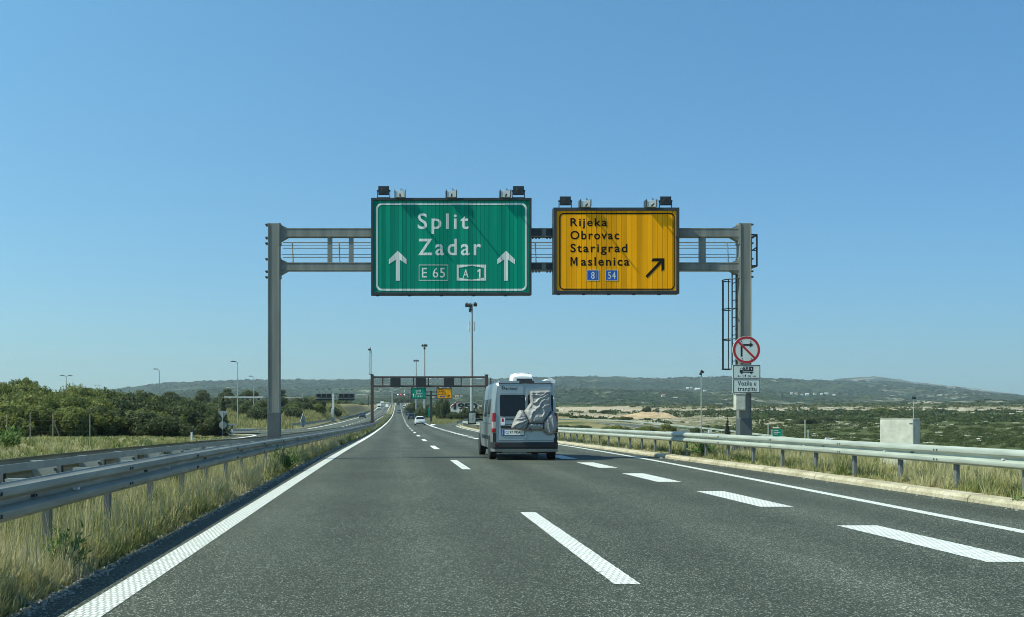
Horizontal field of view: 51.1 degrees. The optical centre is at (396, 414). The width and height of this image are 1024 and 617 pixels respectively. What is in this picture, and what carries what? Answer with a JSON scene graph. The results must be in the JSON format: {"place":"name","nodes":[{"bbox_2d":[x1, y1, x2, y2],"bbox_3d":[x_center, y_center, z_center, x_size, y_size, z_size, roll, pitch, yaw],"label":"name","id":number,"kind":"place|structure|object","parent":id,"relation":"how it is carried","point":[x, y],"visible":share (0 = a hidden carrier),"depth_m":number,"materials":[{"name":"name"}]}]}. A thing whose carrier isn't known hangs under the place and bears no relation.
{"place":"outdoors","nodes":[
{"label":"outdoors","id":0,"kind":"place"},
{"bbox_2d":[0,432,355,616],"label":"median grass","id":1,"kind":"structure","parent":0,"point":[44,560],"depth_m":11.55,"materials":[{"name":"green plant"}]},
{"bbox_2d":[226,429,322,432],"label":"slip road","id":2,"kind":"structure","parent":0,"point":[291,430],"depth_m":123.85,"materials":[{"name":"grey asphalt"}]},
{"bbox_2d":[0,0,1023,394],"label":"sky","id":3,"kind":"structure","parent":0,"point":[872,150],"materials":[{"name":"blue"}]},
{"bbox_2d":[3,402,1023,498],"bbox_3d":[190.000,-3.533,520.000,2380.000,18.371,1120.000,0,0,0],"label":"ground","id":4,"kind":"structure","parent":0,"point":[352,409],"depth_m":324.37,"materials":[{"name":"soil"}]},
{"bbox_2d":[0,392,18,404],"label":"shrub","id":5,"kind":"object","parent":4,"relation":"on","point":[4,399],"visible":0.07,"depth_m":88.89,"materials":[{"name":"green plant"}]},
{"bbox_2d":[0,423,25,451],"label":"weed","id":6,"kind":"object","parent":4,"relation":"on","point":[7,436],"visible":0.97,"depth_m":46.87,"materials":[{"name":"green plant"}]},
{"bbox_2d":[0,382,29,396],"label":"shrub","id":7,"kind":"object","parent":4,"relation":"on","point":[11,390],"visible":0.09,"depth_m":97.18,"materials":[{"name":"green plant"}]},
{"bbox_2d":[0,402,38,436],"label":"shrub","id":8,"kind":"object","parent":4,"relation":"on","point":[19,420],"visible":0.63,"depth_m":78.91,"materials":[{"name":"green plant"}]},
{"bbox_2d":[11,393,42,405],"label":"shrub","id":9,"kind":"object","parent":4,"relation":"on","point":[30,398],"visible":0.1,"depth_m":88.13,"materials":[{"name":"green plant"}]},
{"bbox_2d":[19,381,40,393],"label":"shrub","id":10,"kind":"object","parent":4,"relation":"on","point":[30,387],"visible":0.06,"depth_m":100.90,"materials":[{"name":"green plant"}]},
{"bbox_2d":[15,402,46,434],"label":"shrub","id":11,"kind":"object","parent":4,"relation":"on","point":[25,406],"visible":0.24,"depth_m":80.92,"materials":[{"name":"green plant"}]},
{"bbox_2d":[22,408,49,436],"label":"shrub","id":12,"kind":"object","parent":4,"relation":"on","point":[36,422],"visible":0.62,"depth_m":80.17,"materials":[{"name":"green plant"}]},
{"bbox_2d":[30,395,55,410],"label":"shrub","id":13,"kind":"object","parent":4,"relation":"on","point":[47,398],"visible":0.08,"depth_m":87.64,"materials":[{"name":"green plant"}]},
{"bbox_2d":[37,386,53,397],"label":"shrub","id":14,"kind":"object","parent":4,"relation":"on","point":[41,392],"visible":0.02,"depth_m":95.77,"materials":[{"name":"green plant"}]},
{"bbox_2d":[7,414,89,437],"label":"wire fence","id":15,"kind":"object","parent":4,"relation":"on","point":[57,431],"visible":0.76,"depth_m":75.80,"materials":[{"name":"grey metal"}]},
{"bbox_2d":[36,409,74,435],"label":"shrub","id":16,"kind":"object","parent":4,"relation":"on","point":[56,419],"visible":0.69,"depth_m":80.29,"materials":[{"name":"green plant"}]},
{"bbox_2d":[41,392,75,410],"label":"shrub","id":17,"kind":"object","parent":4,"relation":"on","point":[57,402],"visible":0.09,"depth_m":88.27,"materials":[{"name":"green plant"}]},
{"bbox_2d":[38,521,91,564],"bbox_3d":[-2.934,1.179,9.291,0.488,0.506,0.517,0,0,0],"label":"weed","id":18,"kind":"object","parent":4,"relation":"on","point":[59,541],"visible":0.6,"depth_m":9.27,"materials":[{"name":"green plant"}]},
{"bbox_2d":[35,406,97,436],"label":"shrub","id":19,"kind":"object","parent":4,"relation":"on","point":[94,432],"visible":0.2,"depth_m":81.16,"materials":[{"name":"green plant"}]},
{"bbox_2d":[57,396,85,409],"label":"shrub","id":20,"kind":"object","parent":4,"relation":"on","point":[68,400],"visible":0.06,"depth_m":88.25,"materials":[{"name":"green plant"}]},
{"bbox_2d":[54,406,91,436],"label":"shrub","id":21,"kind":"object","parent":4,"relation":"on","point":[78,418],"visible":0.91,"depth_m":80.65,"materials":[{"name":"green plant"}]},
{"bbox_2d":[63,385,90,397],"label":"shrub","id":22,"kind":"object","parent":4,"relation":"on","point":[79,391],"visible":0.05,"depth_m":95.84,"materials":[{"name":"green plant"}]},
{"bbox_2d":[62,394,93,409],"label":"shrub","id":23,"kind":"object","parent":4,"relation":"on","point":[84,401],"visible":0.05,"depth_m":89.10,"materials":[{"name":"green plant"}]},
{"bbox_2d":[86,414,107,435],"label":"shrub","id":24,"kind":"object","parent":4,"relation":"on","point":[97,422],"visible":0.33,"depth_m":82.94,"materials":[{"name":"green plant"}]},
{"bbox_2d":[83,405,114,436],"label":"shrub","id":25,"kind":"object","parent":4,"relation":"on","point":[92,412],"visible":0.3,"depth_m":84.90,"materials":[{"name":"green plant"}]},
{"bbox_2d":[87,409,116,436],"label":"shrub","id":26,"kind":"object","parent":4,"relation":"on","point":[94,415],"visible":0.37,"depth_m":84.04,"materials":[{"name":"green plant"}]},
{"bbox_2d":[89,398,116,409],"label":"shrub","id":27,"kind":"object","parent":4,"relation":"on","point":[109,405],"visible":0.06,"depth_m":88.50,"materials":[{"name":"green plant"}]},
{"bbox_2d":[96,410,127,429],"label":"shrub","id":28,"kind":"object","parent":4,"relation":"on","point":[115,419],"visible":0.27,"depth_m":85.04,"materials":[{"name":"green plant"}]},
{"bbox_2d":[0,433,235,458],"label":"field grass","id":29,"kind":"structure","parent":4,"relation":"on","point":[66,443],"depth_m":56.06,"materials":[{"name":"green plant"}]},
{"bbox_2d":[105,396,132,411],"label":"shrub","id":30,"kind":"object","parent":4,"relation":"on","point":[122,402],"visible":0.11,"depth_m":92.25,"materials":[{"name":"green plant"}]},
{"bbox_2d":[113,408,134,436],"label":"shrub","id":31,"kind":"object","parent":4,"relation":"on","point":[120,432],"visible":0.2,"depth_m":85.91,"materials":[{"name":"green plant"}]},
{"bbox_2d":[120,412,150,436],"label":"shrub","id":32,"kind":"object","parent":4,"relation":"on","point":[131,431],"visible":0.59,"depth_m":85.53,"materials":[{"name":"green plant"}]},
{"bbox_2d":[124,394,146,402],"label":"shrub","id":33,"kind":"object","parent":4,"relation":"on","point":[139,399],"visible":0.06,"depth_m":97.05,"materials":[{"name":"green plant"}]},
{"bbox_2d":[125,410,158,435],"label":"shrub","id":34,"kind":"object","parent":4,"relation":"on","point":[144,416],"visible":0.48,"depth_m":85.74,"materials":[{"name":"green plant"}]},
{"bbox_2d":[133,401,153,411],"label":"shrub","id":35,"kind":"object","parent":4,"relation":"on","point":[147,405],"visible":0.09,"depth_m":92.40,"materials":[{"name":"green plant"}]},
{"bbox_2d":[150,399,170,414],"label":"shrub","id":36,"kind":"object","parent":4,"relation":"on","point":[156,408],"visible":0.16,"depth_m":91.74,"materials":[{"name":"green plant"}]},
{"bbox_2d":[146,415,177,436],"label":"shrub","id":37,"kind":"object","parent":4,"relation":"on","point":[164,425],"visible":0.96,"depth_m":85.12,"materials":[{"name":"green plant"}]},
{"bbox_2d":[162,407,191,434],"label":"shrub","id":38,"kind":"object","parent":4,"relation":"on","point":[171,411],"visible":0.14,"depth_m":92.00,"materials":[{"name":"green plant"}]},
{"bbox_2d":[164,415,197,436],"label":"shrub","id":39,"kind":"object","parent":4,"relation":"on","point":[180,428],"visible":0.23,"depth_m":86.11,"materials":[{"name":"green plant"}]},
{"bbox_2d":[172,408,193,425],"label":"shrub","id":40,"kind":"object","parent":4,"relation":"on","point":[183,415],"visible":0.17,"depth_m":92.09,"materials":[{"name":"green plant"}]},
{"bbox_2d":[172,396,200,409],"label":"shrub","id":41,"kind":"object","parent":4,"relation":"on","point":[189,403],"visible":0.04,"depth_m":97.52,"materials":[{"name":"green plant"}]},
{"bbox_2d":[178,406,206,435],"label":"shrub","id":42,"kind":"object","parent":4,"relation":"on","point":[192,412],"visible":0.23,"depth_m":92.97,"materials":[{"name":"green plant"}]},
{"bbox_2d":[0,408,389,509],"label":"guard rail","id":43,"kind":"object","parent":4,"relation":"on","point":[31,466],"visible":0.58,"depth_m":15.69,"materials":[{"name":"metal"}]},
{"bbox_2d":[0,408,392,554],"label":"guard rail","id":44,"kind":"object","parent":4,"relation":"on","point":[21,497],"visible":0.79,"depth_m":11.55,"materials":[{"name":"metal"}]},
{"bbox_2d":[193,392,208,401],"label":"tree","id":45,"kind":"object","parent":4,"relation":"on","point":[200,396],"visible":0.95,"depth_m":334.35,"materials":[{"name":"green plant"}]},
{"bbox_2d":[193,413,230,436],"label":"shrub","id":46,"kind":"object","parent":4,"relation":"on","point":[209,426],"visible":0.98,"depth_m":92.02,"materials":[{"name":"green plant"}]},
{"bbox_2d":[206,406,228,434],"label":"shrub","id":47,"kind":"object","parent":4,"relation":"on","point":[225,420],"visible":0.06,"depth_m":98.50,"materials":[{"name":"green plant"}]},
{"bbox_2d":[218,411,227,435],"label":"road sign","id":48,"kind":"object","parent":4,"relation":"on","point":[222,424],"visible":0.9,"depth_m":92.03,"materials":[{"name":"metal"}]},
{"bbox_2d":[243,390,258,396],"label":"tree","id":49,"kind":"object","parent":4,"relation":"on","point":[248,393],"visible":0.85,"depth_m":362.86,"materials":[{"name":"green plant"}]},
{"bbox_2d":[245,406,267,420],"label":"shrub","id":50,"kind":"object","parent":4,"relation":"on","point":[261,413],"visible":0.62,"depth_m":176.32,"materials":[{"name":"green plant"}]},
{"bbox_2d":[218,402,348,430],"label":"bank grass","id":51,"kind":"structure","parent":4,"relation":"on","point":[243,420],"depth_m":186.21,"materials":[{"name":"green plant"}]},
{"bbox_2d":[196,399,375,408],"bbox_3d":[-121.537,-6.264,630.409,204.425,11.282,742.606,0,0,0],"label":"scrubland","id":52,"kind":"structure","parent":4,"relation":"on","point":[212,404],"depth_m":401.49,"materials":[{"name":"green plant"}]},
{"bbox_2d":[267,445,305,468],"bbox_3d":[-2.806,1.100,26.462,0.910,0.697,1.049,0,0,29],"label":"weed","id":53,"kind":"object","parent":4,"relation":"on","point":[291,457],"visible":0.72,"depth_m":26.43,"materials":[{"name":"green plant"}]},
{"bbox_2d":[283,406,302,418],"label":"shrub","id":54,"kind":"object","parent":4,"relation":"on","point":[292,411],"visible":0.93,"depth_m":194.29,"materials":[{"name":"green plant"}]},
{"bbox_2d":[199,403,390,440],"bbox_3d":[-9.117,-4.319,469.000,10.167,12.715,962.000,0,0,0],"label":"opposite carriageway","id":55,"kind":"structure","parent":4,"relation":"on","point":[378,413],"depth_m":215.98,"materials":[{"name":"grey asphalt"}]},
{"bbox_2d":[292,418,334,427],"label":"guard rail","id":56,"kind":"object","parent":4,"relation":"on","point":[311,423],"visible":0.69,"depth_m":182.94,"materials":[{"name":"metal"}]},
{"bbox_2d":[312,403,326,413],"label":"shrub","id":57,"kind":"object","parent":4,"relation":"on","point":[321,408],"visible":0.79,"depth_m":236.80,"materials":[{"name":"green plant"}]},
{"bbox_2d":[331,394,333,420],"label":"sign post","id":58,"kind":"object","parent":4,"relation":"on","point":[332,412],"visible":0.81,"depth_m":239.78,"materials":[{"name":"metal"}]},
{"bbox_2d":[316,389,331,400],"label":"sign board","id":59,"kind":"object","parent":58,"relation":"attached to","point":[325,396],"visible":1,"depth_m":240.35,"materials":[{"name":"metal"}]},
{"bbox_2d":[338,389,354,400],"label":"sign board","id":60,"kind":"object","parent":58,"relation":"attached to","point":[346,396],"visible":1,"depth_m":240.35,"materials":[{"name":"metal"}]},
{"bbox_2d":[335,414,391,441],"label":"median grass","id":61,"kind":"structure","parent":4,"relation":"on","point":[361,433],"depth_m":94.35,"materials":[{"name":"green plant"}]},
{"bbox_2d":[370,374,490,422],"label":"signal gantry","id":62,"kind":"object","parent":4,"relation":"on","point":[395,381],"visible":0.89,"depth_m":163.76,"materials":[{"name":"grey metal"}]},
{"bbox_2d":[426,391,435,421],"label":"sign post","id":63,"kind":"object","parent":4,"relation":"on","point":[430,395],"visible":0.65,"depth_m":203.80,"materials":[{"name":"metal"}]},
{"bbox_2d":[411,388,425,398],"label":"overhead sign","id":64,"kind":"object","parent":63,"relation":"attached to","point":[418,393],"visible":0.95,"depth_m":203.70,"materials":[{"name":"metal"}]},
{"bbox_2d":[436,387,451,398],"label":"overhead sign","id":65,"kind":"object","parent":63,"relation":"attached to","point":[443,393],"visible":1,"depth_m":203.70,"materials":[{"name":"metal"}]},
{"bbox_2d":[434,399,450,418],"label":"shrub","id":66,"kind":"object","parent":4,"relation":"on","point":[438,403],"visible":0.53,"depth_m":263.38,"materials":[{"name":"green plant"}]},
{"bbox_2d":[436,399,449,418],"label":"shrub","id":67,"kind":"object","parent":4,"relation":"on","point":[443,408],"visible":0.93,"depth_m":259.96,"materials":[{"name":"green plant"}]},
{"bbox_2d":[425,415,462,424],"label":"gore grass","id":68,"kind":"structure","parent":4,"relation":"on","point":[435,420],"depth_m":232.86,"materials":[{"name":"plant"}]},
{"bbox_2d":[450,402,478,412],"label":"painted hut","id":69,"kind":"object","parent":4,"relation":"on","point":[456,407],"visible":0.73,"depth_m":320.00,"materials":[{"name":"paint"}]},
{"bbox_2d":[465,302,476,410],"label":"floodlight mast","id":70,"kind":"object","parent":4,"relation":"on","point":[470,306],"visible":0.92,"depth_m":185.81,"materials":[{"name":"metal"}]},
{"bbox_2d":[265,223,758,453],"bbox_3d":[3.791,-2.107,34.064,15.987,7.994,1.528,0,0,0],"label":"sign gantry","id":71,"kind":"object","parent":4,"relation":"on","point":[741,266],"visible":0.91,"depth_m":33.86,"materials":[{"name":"grey metal"}]},
{"bbox_2d":[371,186,531,295],"bbox_3d":[1.716,-5.475,33.520,5.071,3.471,0.780,0,0,0],"label":"overhead sign","id":72,"kind":"object","parent":71,"relation":"attached to","point":[450,244],"visible":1,"depth_m":33.55,"materials":[{"name":"metal"}]},
{"bbox_2d":[552,196,678,294],"bbox_3d":[6.930,-5.331,33.520,3.976,3.107,0.780,0,0,0],"label":"overhead sign","id":73,"kind":"object","parent":71,"relation":"attached to","point":[615,250],"visible":1,"depth_m":33.55,"materials":[{"name":"metal"}]},
{"bbox_2d":[733,394,745,409],"bbox_3d":[10.888,-0.396,33.750,0.335,0.532,0.280,0,0,0],"label":"switch cabinet","id":74,"kind":"object","parent":71,"relation":"attached to","point":[739,401],"visible":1,"depth_m":33.62,"materials":[{"name":"grey metal"}]},
{"bbox_2d":[732,336,759,363],"bbox_3d":[11.091,-2.051,33.744,0.880,0.880,0.112,0,0,0],"label":"no right turn sign","id":75,"kind":"object","parent":71,"relation":"attached to","point":[745,349],"visible":1,"depth_m":33.70,"materials":[{"name":"metal"}]},
{"bbox_2d":[732,365,759,378],"bbox_3d":[11.091,-1.354,33.752,0.887,0.448,0.116,0,0,0],"label":"plate sign","id":76,"kind":"object","parent":71,"relation":"attached to","point":[745,371],"visible":1,"depth_m":33.70,"materials":[{"name":"metal"}]},
{"bbox_2d":[733,379,759,392],"bbox_3d":[11.095,-0.899,33.753,0.871,0.446,0.114,0,0,0],"label":"plate sign","id":77,"kind":"object","parent":71,"relation":"attached to","point":[746,385],"visible":1,"depth_m":33.70,"materials":[{"name":"metal"}]},
{"bbox_2d":[8,403,1023,616],"bbox_3d":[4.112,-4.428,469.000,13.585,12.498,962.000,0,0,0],"label":"motorway","id":78,"kind":"structure","parent":4,"relation":"on","point":[395,516],"depth_m":11.11,"materials":[{"name":"grey asphalt"}]},
{"bbox_2d":[65,442,359,616],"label":"edge line","id":79,"kind":"object","parent":78,"relation":"on","point":[109,600],"visible":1,"depth_m":10.16,"materials":[{"name":"white paint"}]},
{"bbox_2d":[414,416,424,424],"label":"car","id":80,"kind":"object","parent":78,"relation":"on","point":[419,419],"visible":1,"depth_m":177.04,"materials":[{"name":"white paint"}]},
{"bbox_2d":[468,373,557,458],"bbox_3d":[3.980,0.072,35.909,2.963,2.801,6.042,0,0,0],"label":"camper van","id":81,"kind":"object","parent":78,"relation":"on","point":[503,403],"visible":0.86,"depth_m":33.02,"materials":[{"name":"silver metal"}]},
{"bbox_2d":[511,390,556,434],"bbox_3d":[4.240,-0.052,32.806,1.412,1.392,0.444,0,0,0],"label":"bicycle cover","id":82,"kind":"object","parent":81,"relation":"attached to","point":[537,414],"visible":1,"depth_m":32.69,"materials":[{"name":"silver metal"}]},
{"bbox_2d":[10,439,1020,616],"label":"roadside grit","id":83,"kind":"object","parent":78,"relation":"on","point":[51,597],"visible":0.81,"depth_m":11.27,"materials":[{"name":"grey gravel"}]},
{"bbox_2d":[451,460,639,583],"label":"lane dashes","id":84,"kind":"object","parent":78,"relation":"on","point":[613,574],"visible":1,"depth_m":10.75,"materials":[{"name":"white paint"}]},
{"bbox_2d":[555,455,1023,561],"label":"exit lane dashes","id":85,"kind":"object","parent":78,"relation":"on","point":[957,549],"visible":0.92,"depth_m":12.18,"materials":[{"name":"white paint"}]},
{"bbox_2d":[558,444,1023,532],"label":"edge line","id":86,"kind":"object","parent":78,"relation":"on","point":[944,516],"visible":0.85,"depth_m":17.16,"materials":[{"name":"white paint"}]},
{"bbox_2d":[435,422,720,433],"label":"exit ramp","id":87,"kind":"structure","parent":4,"relation":"on","point":[638,426],"depth_m":231.08,"materials":[{"name":"grey asphalt"}]},
{"bbox_2d":[463,419,791,437],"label":"guard rail","id":88,"kind":"object","parent":4,"relation":"on","point":[721,430],"visible":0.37,"depth_m":228.49,"materials":[{"name":"metal"}]},
{"bbox_2d":[610,412,677,417],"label":"soil heap","id":89,"kind":"object","parent":4,"relation":"on","point":[651,415],"visible":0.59,"depth_m":412.54,"materials":[{"name":"beige soil"}]},
{"bbox_2d":[658,423,676,431],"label":"shrub","id":90,"kind":"object","parent":4,"relation":"on","point":[665,427],"visible":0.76,"depth_m":205.15,"materials":[{"name":"green plant"}]},
{"bbox_2d":[686,441,721,454],"bbox_3d":[9.690,1.043,33.498,1.135,0.606,1.144,0,0,0],"label":"weed","id":91,"kind":"object","parent":4,"relation":"on","point":[701,448],"visible":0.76,"depth_m":33.44,"materials":[{"name":"green plant"}]},
{"bbox_2d":[459,424,1023,509],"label":"kerb","id":92,"kind":"structure","parent":4,"relation":"on","point":[1001,501],"depth_m":21.42,"materials":[{"name":"beige concrete"}]},
{"bbox_2d":[463,421,1023,495],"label":"guard rail","id":93,"kind":"object","parent":4,"relation":"on","point":[956,456],"visible":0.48,"depth_m":22.77,"materials":[{"name":"metal"}]},
{"bbox_2d":[556,402,1023,409],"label":"scrubland","id":94,"kind":"structure","parent":4,"relation":"on","point":[834,405],"depth_m":876.39,"materials":[{"name":"green plant"}]},
{"bbox_2d":[557,433,1023,497],"bbox_3d":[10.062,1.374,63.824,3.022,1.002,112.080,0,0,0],"label":"verge grass","id":95,"kind":"structure","parent":4,"relation":"on","point":[996,486],"depth_m":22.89,"materials":[{"name":"green plant"}]},
{"bbox_2d":[557,407,1023,424],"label":"scrubland","id":96,"kind":"structure","parent":4,"relation":"on","point":[926,416],"depth_m":419.97,"materials":[{"name":"green plant"}]},
{"bbox_2d":[560,406,1022,442],"bbox_3d":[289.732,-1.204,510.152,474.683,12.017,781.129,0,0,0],"label":"limestone blocks","id":97,"kind":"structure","parent":4,"relation":"on","point":[961,409],"depth_m":384.99,"materials":[{"name":"beige stone"}]},
{"bbox_2d":[789,417,818,423],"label":"shrub","id":98,"kind":"object","parent":4,"relation":"on","point":[806,420],"visible":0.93,"depth_m":328.34,"materials":[{"name":"green plant"}]},
{"bbox_2d":[702,422,1023,448],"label":"scrubland","id":99,"kind":"structure","parent":4,"relation":"on","point":[998,438],"depth_m":215.50,"materials":[{"name":"green plant"}]},
{"bbox_2d":[880,419,919,465],"bbox_3d":[12.650,0.897,26.607,0.880,1.585,0.880,0,0,40],"label":"roadside cabinet","id":100,"kind":"object","parent":4,"relation":"on","point":[904,431],"visible":0.48,"depth_m":26.34,"materials":[{"name":"metal"}]},
{"bbox_2d":[109,376,1023,404],"bbox_3d":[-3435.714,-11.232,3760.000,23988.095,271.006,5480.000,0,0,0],"label":"hills","id":101,"kind":"structure","parent":0,"point":[830,390],"depth_m":2854.83,"materials":[{"name":"green plant"}]},
{"bbox_2d":[94,375,1023,404],"bbox_3d":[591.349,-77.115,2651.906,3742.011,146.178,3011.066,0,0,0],"label":"hilltop woods","id":102,"kind":"object","parent":101,"relation":"on","point":[262,387],"visible":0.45,"depth_m":3079.06,"materials":[{"name":"green plant"}]},
{"bbox_2d":[831,376,1013,393],"bbox_3d":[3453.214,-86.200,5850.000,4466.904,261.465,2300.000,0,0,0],"label":"ridge","id":103,"kind":"structure","parent":0,"point":[873,378],"depth_m":5790.46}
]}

